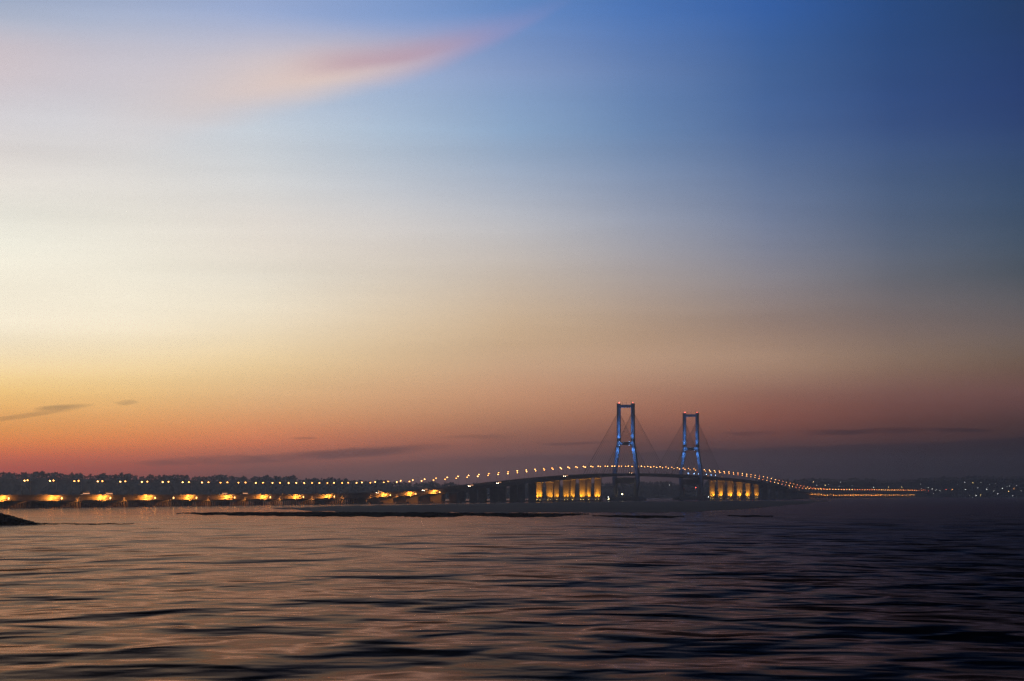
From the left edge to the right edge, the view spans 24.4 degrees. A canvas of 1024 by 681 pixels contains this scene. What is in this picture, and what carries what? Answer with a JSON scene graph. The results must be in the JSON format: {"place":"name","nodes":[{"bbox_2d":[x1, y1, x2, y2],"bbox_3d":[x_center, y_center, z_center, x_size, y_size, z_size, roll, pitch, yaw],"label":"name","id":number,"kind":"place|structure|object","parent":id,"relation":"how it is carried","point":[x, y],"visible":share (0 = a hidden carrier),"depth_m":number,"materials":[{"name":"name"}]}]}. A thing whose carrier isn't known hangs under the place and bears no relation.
{"place":"outdoors","nodes":[
{"label":"outdoors","id":0,"kind":"place"},
{"bbox_2d":[33,523,133,524],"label":"sand spit","id":1,"kind":"structure","parent":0,"point":[80,524],"depth_m":780.87,"materials":[{"name":"brown sand"}]},
{"bbox_2d":[0,497,1023,680],"bbox_3d":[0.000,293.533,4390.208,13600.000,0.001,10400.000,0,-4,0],"label":"sea","id":2,"kind":"structure","parent":0,"point":[885,589],"depth_m":235.62,"materials":[{"name":"liquid"}]},
{"bbox_2d":[0,513,41,524],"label":"rocky point","id":3,"kind":"structure","parent":2,"relation":"in","point":[5,519],"depth_m":761.92,"materials":[{"name":"black stone"}]},
{"bbox_2d":[0,488,456,507],"bbox_3d":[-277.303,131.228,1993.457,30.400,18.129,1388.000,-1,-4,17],"label":"causeway bridge","id":4,"kind":"structure","parent":2,"relation":"in","point":[429,495],"depth_m":2049.72,"materials":[{"name":"concrete"}]},
{"bbox_2d":[80,492,89,494],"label":"bus","id":5,"kind":"object","parent":4,"relation":"on","point":[84,493],"visible":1,"depth_m":1800.70,"materials":[{"name":"paint"}]},
{"bbox_2d":[103,492,112,494],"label":"bus","id":6,"kind":"object","parent":4,"relation":"on","point":[107,493],"visible":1,"depth_m":1837.50,"materials":[{"name":"paint"}]},
{"bbox_2d":[176,511,588,517],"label":"mudflat","id":7,"kind":"structure","parent":2,"relation":"in","point":[384,514],"depth_m":1113.91,"materials":[{"name":"brown soil"}]},
{"bbox_2d":[433,474,602,502],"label":"approach viaduct","id":8,"kind":"object","parent":2,"relation":"in","point":[517,489],"visible":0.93,"depth_m":2961.97,"materials":[{"name":"concrete"}]},
{"bbox_2d":[583,402,722,500],"bbox_3d":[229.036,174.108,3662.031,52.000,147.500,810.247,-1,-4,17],"label":"cable stayed bridge","id":9,"kind":"structure","parent":2,"relation":"in","point":[690,480],"depth_m":3503.61,"materials":[{"name":"metal"}]},
{"bbox_2d":[709,478,809,499],"bbox_3d":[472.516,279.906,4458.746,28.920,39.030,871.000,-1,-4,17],"label":"approach viaduct","id":10,"kind":"object","parent":2,"relation":"in","point":[795,493],"visible":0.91,"depth_m":4275.53,"materials":[{"name":"concrete"}]},
{"bbox_2d":[809,493,926,498],"bbox_3d":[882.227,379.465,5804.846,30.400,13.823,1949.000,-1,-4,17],"label":"causeway bridge","id":11,"kind":"structure","parent":2,"relation":"in","point":[814,495],"depth_m":5606.37,"materials":[{"name":"concrete"}]},
{"bbox_2d":[0,478,1023,498],"bbox_3d":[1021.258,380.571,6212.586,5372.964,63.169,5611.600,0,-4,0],"label":"hills","id":12,"kind":"structure","parent":0,"point":[43,483],"depth_m":5720.45,"materials":[{"name":"plant"}]},
{"bbox_2d":[0,472,1023,497],"bbox_3d":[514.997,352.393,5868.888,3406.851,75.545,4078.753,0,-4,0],"label":"woodland","id":13,"kind":"object","parent":12,"relation":"on","point":[4,476],"visible":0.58,"depth_m":4818.42,"materials":[{"name":"green plant"}]},
{"bbox_2d":[0,0,1023,487],"label":"sky","id":14,"kind":"structure","parent":0,"point":[414,241],"materials":[{"name":"blue"}]},
{"bbox_2d":[274,500,828,512],"bbox_3d":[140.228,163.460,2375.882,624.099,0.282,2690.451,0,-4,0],"label":"tidal flat","id":15,"kind":"structure","parent":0,"point":[639,507],"depth_m":1701.72,"materials":[{"name":"brown soil"}]},
{"bbox_2d":[592,515,683,518],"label":"mudflat","id":16,"kind":"structure","parent":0,"point":[643,516],"depth_m":1015.31,"materials":[{"name":"brown soil"}]},
{"bbox_2d":[727,515,772,516],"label":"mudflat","id":17,"kind":"structure","parent":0,"point":[750,515],"depth_m":1049.88,"materials":[{"name":"brown soil"}]}
]}

